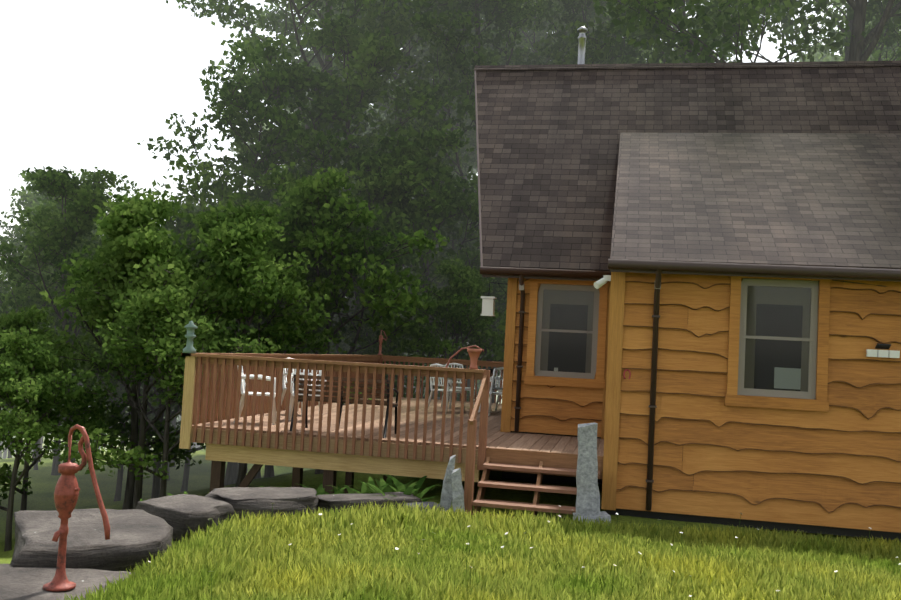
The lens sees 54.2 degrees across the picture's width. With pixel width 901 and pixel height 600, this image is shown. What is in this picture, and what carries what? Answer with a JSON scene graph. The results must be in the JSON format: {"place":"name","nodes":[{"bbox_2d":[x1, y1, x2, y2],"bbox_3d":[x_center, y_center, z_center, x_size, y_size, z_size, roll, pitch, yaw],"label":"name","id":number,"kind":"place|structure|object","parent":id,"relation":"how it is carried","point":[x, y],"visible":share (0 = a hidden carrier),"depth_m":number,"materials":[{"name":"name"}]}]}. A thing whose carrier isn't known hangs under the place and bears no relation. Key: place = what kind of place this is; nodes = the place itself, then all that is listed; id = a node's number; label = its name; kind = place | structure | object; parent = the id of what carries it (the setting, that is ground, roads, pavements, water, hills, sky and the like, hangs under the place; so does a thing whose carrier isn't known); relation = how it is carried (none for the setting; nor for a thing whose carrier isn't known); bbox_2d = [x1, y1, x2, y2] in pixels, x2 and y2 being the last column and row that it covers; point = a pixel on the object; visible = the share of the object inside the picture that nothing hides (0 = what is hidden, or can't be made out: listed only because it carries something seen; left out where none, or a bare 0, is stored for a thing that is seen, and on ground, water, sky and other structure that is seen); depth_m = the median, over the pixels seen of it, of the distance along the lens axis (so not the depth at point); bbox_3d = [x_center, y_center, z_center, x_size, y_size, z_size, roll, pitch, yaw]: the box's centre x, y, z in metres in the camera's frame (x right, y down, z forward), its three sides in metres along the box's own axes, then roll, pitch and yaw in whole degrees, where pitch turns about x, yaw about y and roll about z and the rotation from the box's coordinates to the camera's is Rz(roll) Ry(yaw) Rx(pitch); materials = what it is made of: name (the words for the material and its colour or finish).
{"place":"outdoors","nodes":[
{"label":"outdoors","id":0,"kind":"place"},
{"bbox_2d":[179,356,196,448],"bbox_3d":[-3.545,1.390,11.998,0.145,1.250,0.180,2,-3,11],"label":"post","id":1,"kind":"object","parent":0,"point":[187,402],"visible":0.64,"depth_m":11.91,"materials":[{"name":"beige wood"}]},
{"bbox_2d":[192,397,603,455],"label":"deck boards","id":2,"kind":"object","parent":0,"point":[496,438],"visible":0.4,"depth_m":12.95,"materials":[{"name":"brown wood"}]},
{"bbox_2d":[289,375,398,437],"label":"patio chairs","id":3,"kind":"object","parent":2,"relation":"on","point":[341,406],"visible":0.46,"depth_m":11.94,"materials":[{"name":"black metal"}]},
{"bbox_2d":[293,374,397,405],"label":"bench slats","id":4,"kind":"object","parent":3,"relation":"attached to","point":[334,399],"visible":0.48,"depth_m":11.86,"materials":[{"name":"brown wood"}]},
{"bbox_2d":[234,357,503,424],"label":"patio chairs","id":5,"kind":"object","parent":2,"relation":"on","point":[449,381],"visible":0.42,"depth_m":14.75,"materials":[{"name":"white plastic"}]},
{"bbox_2d":[0,271,900,563],"bbox_3d":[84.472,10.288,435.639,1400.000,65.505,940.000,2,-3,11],"label":"ground","id":6,"kind":"structure","parent":0,"point":[44,481],"depth_m":25.31,"materials":[{"name":"green plant"}]},
{"bbox_2d":[0,487,421,599],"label":"boulders","id":7,"kind":"object","parent":6,"relation":"on","point":[142,530],"visible":0.58,"depth_m":7.07,"materials":[{"name":"grey stone"}]},
{"bbox_2d":[43,424,109,590],"bbox_3d":[-2.452,1.366,5.788,0.454,1.078,0.199,1,-4,31],"label":"hand pump","id":8,"kind":"object","parent":7,"relation":"on","point":[66,491],"visible":1,"depth_m":5.81,"materials":[{"name":"red metal"}]},
{"bbox_2d":[140,474,441,506],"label":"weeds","id":9,"kind":"object","parent":6,"relation":"on","point":[389,486],"visible":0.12,"depth_m":10.65,"materials":[{"name":"green plant"}]},
{"bbox_2d":[210,460,452,495],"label":"deck posts","id":10,"kind":"object","parent":6,"relation":"on","point":[217,478],"visible":0.02,"depth_m":11.96,"materials":[{"name":"brown wood"}]},
{"bbox_2d":[181,353,486,424],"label":"deck rails","id":11,"kind":"object","parent":10,"relation":"on","point":[335,357],"visible":0.67,"depth_m":15.67,"materials":[{"name":"brown wood"}]},
{"bbox_2d":[182,321,197,352],"bbox_3d":[-3.547,0.502,11.995,0.180,0.440,0.180,2,-3,11],"label":"finial","id":12,"kind":"object","parent":11,"relation":"on","point":[191,327],"visible":1,"depth_m":11.95,"materials":[{"name":"green metal"}]},
{"bbox_2d":[377,330,386,354],"bbox_3d":[-1.650,1.035,21.327,0.225,0.605,0.140,4,-3,-11],"label":"hand pump","id":13,"kind":"object","parent":11,"relation":"on","point":[381,338],"visible":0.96,"depth_m":21.28,"materials":[{"name":"brown metal"}]},
{"bbox_2d":[205,443,478,481],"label":"deck beam","id":14,"kind":"structure","parent":10,"relation":"on","point":[336,462],"depth_m":11.60,"materials":[{"name":"beige wood"}]},
{"bbox_2d":[191,428,477,464],"bbox_3d":[0.075,2.247,16.046,5.640,0.186,9.530,2,-3,11],"label":"deck rim","id":15,"kind":"object","parent":14,"relation":"on","point":[357,447],"visible":0.04,"depth_m":11.51,"materials":[{"name":"brown wood"}]},
{"bbox_2d":[192,357,502,514],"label":"deck balusters","id":16,"kind":"object","parent":10,"relation":"on","point":[255,404],"visible":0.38,"depth_m":11.60,"materials":[{"name":"brown wood"}]},
{"bbox_2d":[182,353,602,478],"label":"deck rails","id":17,"kind":"object","parent":10,"relation":"on","point":[532,458],"visible":0.52,"depth_m":11.36,"materials":[{"name":"brown wood"}]},
{"bbox_2d":[467,348,481,368],"bbox_3d":[0.300,0.751,11.224,0.190,0.260,0.185,2,-3,11],"label":"terracotta pot","id":18,"kind":"object","parent":17,"relation":"on","point":[474,354],"visible":1,"depth_m":11.18,"materials":[{"name":"brown ceramic"}]},
{"bbox_2d":[446,345,483,366],"bbox_3d":[0.186,0.785,11.908,0.537,0.367,0.028,2,-3,11],"label":"hand pump","id":19,"kind":"object","parent":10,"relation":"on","point":[452,356],"visible":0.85,"depth_m":11.91,"materials":[{"name":"brown metal"}]},
{"bbox_2d":[478,376,502,412],"bbox_3d":[0.627,1.885,17.621,1.000,0.700,1.000,2,-3,11],"label":"patio table","id":20,"kind":"object","parent":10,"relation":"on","point":[480,385],"visible":0.15,"depth_m":17.54,"materials":[{"name":"white plastic"}]},
{"bbox_2d":[403,502,441,510],"bbox_3d":[0.545,2.490,9.500,2.384,0.319,1.507,2,-3,11],"label":"stone","id":21,"kind":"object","parent":6,"relation":"on","point":[431,504],"depth_m":9.94,"materials":[{"name":"grey stone"}]},
{"bbox_2d":[0,0,900,550],"bbox_3d":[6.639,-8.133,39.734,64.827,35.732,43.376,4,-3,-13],"label":"forest trees","id":22,"kind":"object","parent":6,"relation":"on","point":[322,234],"visible":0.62,"depth_m":25.88,"materials":[{"name":"green plant"}]},
{"bbox_2d":[57,499,900,599],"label":"lawn grass","id":23,"kind":"structure","parent":6,"relation":"on","point":[246,558],"depth_m":7.01,"materials":[{"name":"green plant"}]},
{"bbox_2d":[472,457,549,520],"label":"stair stringers","id":24,"kind":"object","parent":6,"relation":"on","point":[485,476],"visible":0.15,"depth_m":10.61,"materials":[{"name":"brown wood"}]},
{"bbox_2d":[473,462,599,513],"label":"stair treads","id":25,"kind":"object","parent":24,"relation":"on","point":[527,487],"visible":0.69,"depth_m":10.43,"materials":[{"name":"paint"}]},
{"bbox_2d":[440,422,610,522],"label":"standing stones","id":26,"kind":"object","parent":6,"relation":"on","point":[588,500],"visible":0.75,"depth_m":9.76,"materials":[{"name":"stone"}]},
{"bbox_2d":[156,506,900,599],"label":"flower stems","id":27,"kind":"object","parent":6,"relation":"on","point":[502,553],"visible":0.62,"depth_m":6.97,"materials":[{"name":"green plant"}]},
{"bbox_2d":[148,503,899,596],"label":"flower petals","id":28,"kind":"object","parent":27,"relation":"on","point":[524,532],"visible":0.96,"depth_m":7.36,"materials":[{"name":"white"}]},
{"bbox_2d":[502,304,900,540],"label":"house","id":29,"kind":"structure","parent":6,"relation":"on","point":[558,358],"depth_m":10.61,"materials":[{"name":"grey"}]},
{"bbox_2d":[500,272,625,509],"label":"corner boards","id":30,"kind":"object","parent":29,"relation":"attached to","point":[612,367],"visible":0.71,"depth_m":10.89,"materials":[{"name":"brown wood"}]},
{"bbox_2d":[488,282,507,295],"bbox_3d":[0.745,-0.155,13.591,0.311,0.236,0.016,2,-3,9],"label":"hanging bracket","id":31,"kind":"object","parent":30,"relation":"attached to","point":[498,284],"visible":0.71,"depth_m":13.59,"materials":[{"name":"black metal"}]},
{"bbox_2d":[481,296,496,315],"bbox_3d":[0.585,0.098,13.600,0.220,0.295,0.220,2,-3,11],"label":"bird feeder","id":32,"kind":"object","parent":31,"relation":"hanging from","point":[488,305],"visible":1,"depth_m":13.52,"materials":[{"name":"white plastic"}]},
{"bbox_2d":[594,275,610,288],"bbox_3d":[1.904,-0.223,11.007,0.266,0.182,0.118,5,-4,-29],"label":"security camera","id":33,"kind":"object","parent":30,"relation":"attached to","point":[598,284],"visible":0.89,"depth_m":10.96,"materials":[{"name":"white paint"}]},
{"bbox_2d":[524,276,831,411],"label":"window casing","id":34,"kind":"structure","parent":29,"relation":"attached to","point":[820,402],"depth_m":10.59,"materials":[{"name":"brown wood"}]},
{"bbox_2d":[534,278,818,398],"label":"window frames","id":35,"kind":"structure","parent":34,"relation":"in","point":[812,339],"depth_m":10.62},
{"bbox_2d":[541,287,810,389],"bbox_3d":[2.850,0.466,11.988,4.122,1.270,0.518,-1,-5,52],"label":"window glass","id":36,"kind":"object","parent":35,"relation":"in","point":[745,350],"visible":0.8,"depth_m":10.61,"materials":[{"name":"glass"}]},
{"bbox_2d":[474,71,900,509],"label":"gutters and downspouts","id":37,"kind":"object","parent":29,"relation":"attached to","point":[659,268],"visible":0.9,"depth_m":10.64,"materials":[{"name":"brown metal"}]},
{"bbox_2d":[519,284,660,289],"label":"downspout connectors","id":38,"kind":"object","parent":37,"relation":"on","point":[521,287],"visible":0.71,"depth_m":13.24,"materials":[{"name":"black metal"}]},
{"bbox_2d":[474,61,900,270],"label":"roof","id":39,"kind":"structure","parent":29,"relation":"on","point":[593,167],"depth_m":14.19,"materials":[{"name":"grey"}]},
{"bbox_3d":[2.482,-4.294,16.784,0.400,0.180,0.400,2,-3,11],"label":"chimney flashing","id":40,"kind":"object","parent":39,"relation":"on","visible":0},
{"bbox_2d":[577,26,587,63],"bbox_3d":[2.503,-4.702,16.806,0.200,1.060,0.200,2,-3,11],"label":"vent pipe","id":41,"kind":"object","parent":40,"relation":"on","point":[582,31],"visible":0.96,"depth_m":16.76,"materials":[{"name":"grey"}]},
{"bbox_2d":[510,272,900,532],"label":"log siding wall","id":42,"kind":"structure","parent":29,"relation":"attached to","point":[838,465],"depth_m":10.56,"materials":[{"name":"orange wood"}]},
{"bbox_2d":[833,280,886,286],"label":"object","id":43,"kind":"structure","parent":42,"relation":"attached to","point":[857,283],"depth_m":10.41,"materials":[{"name":"black plastic"}]},
{"bbox_2d":[866,349,899,357],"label":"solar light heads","id":44,"kind":"object","parent":42,"relation":"on","point":[883,353],"visible":1,"depth_m":10.24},
{"bbox_2d":[875,344,890,348],"bbox_3d":[5.046,0.541,10.265,0.150,0.057,0.105,2,-3,11],"label":"solar panel","id":45,"kind":"object","parent":44,"relation":"attached to","point":[882,346],"visible":1,"depth_m":10.26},
{"bbox_2d":[0,0,900,254],"label":"sky","id":46,"kind":"structure","parent":0,"point":[83,83],"materials":[{"name":"white"}]},
{"bbox_2d":[478,368,492,376],"bbox_3d":[0.650,1.456,17.645,0.400,0.160,0.390,2,-3,11],"label":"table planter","id":47,"kind":"object","parent":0,"point":[491,371],"visible":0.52,"depth_m":17.54,"materials":[{"name":"metal"}]},
{"bbox_2d":[540,286,810,391],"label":"window curtains","id":48,"kind":"object","parent":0,"point":[778,296],"depth_m":10.64,"materials":[{"name":"white fabric"}]},
{"bbox_2d":[554,367,800,389],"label":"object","id":49,"kind":"object","parent":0,"point":[783,383],"depth_m":10.53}
]}

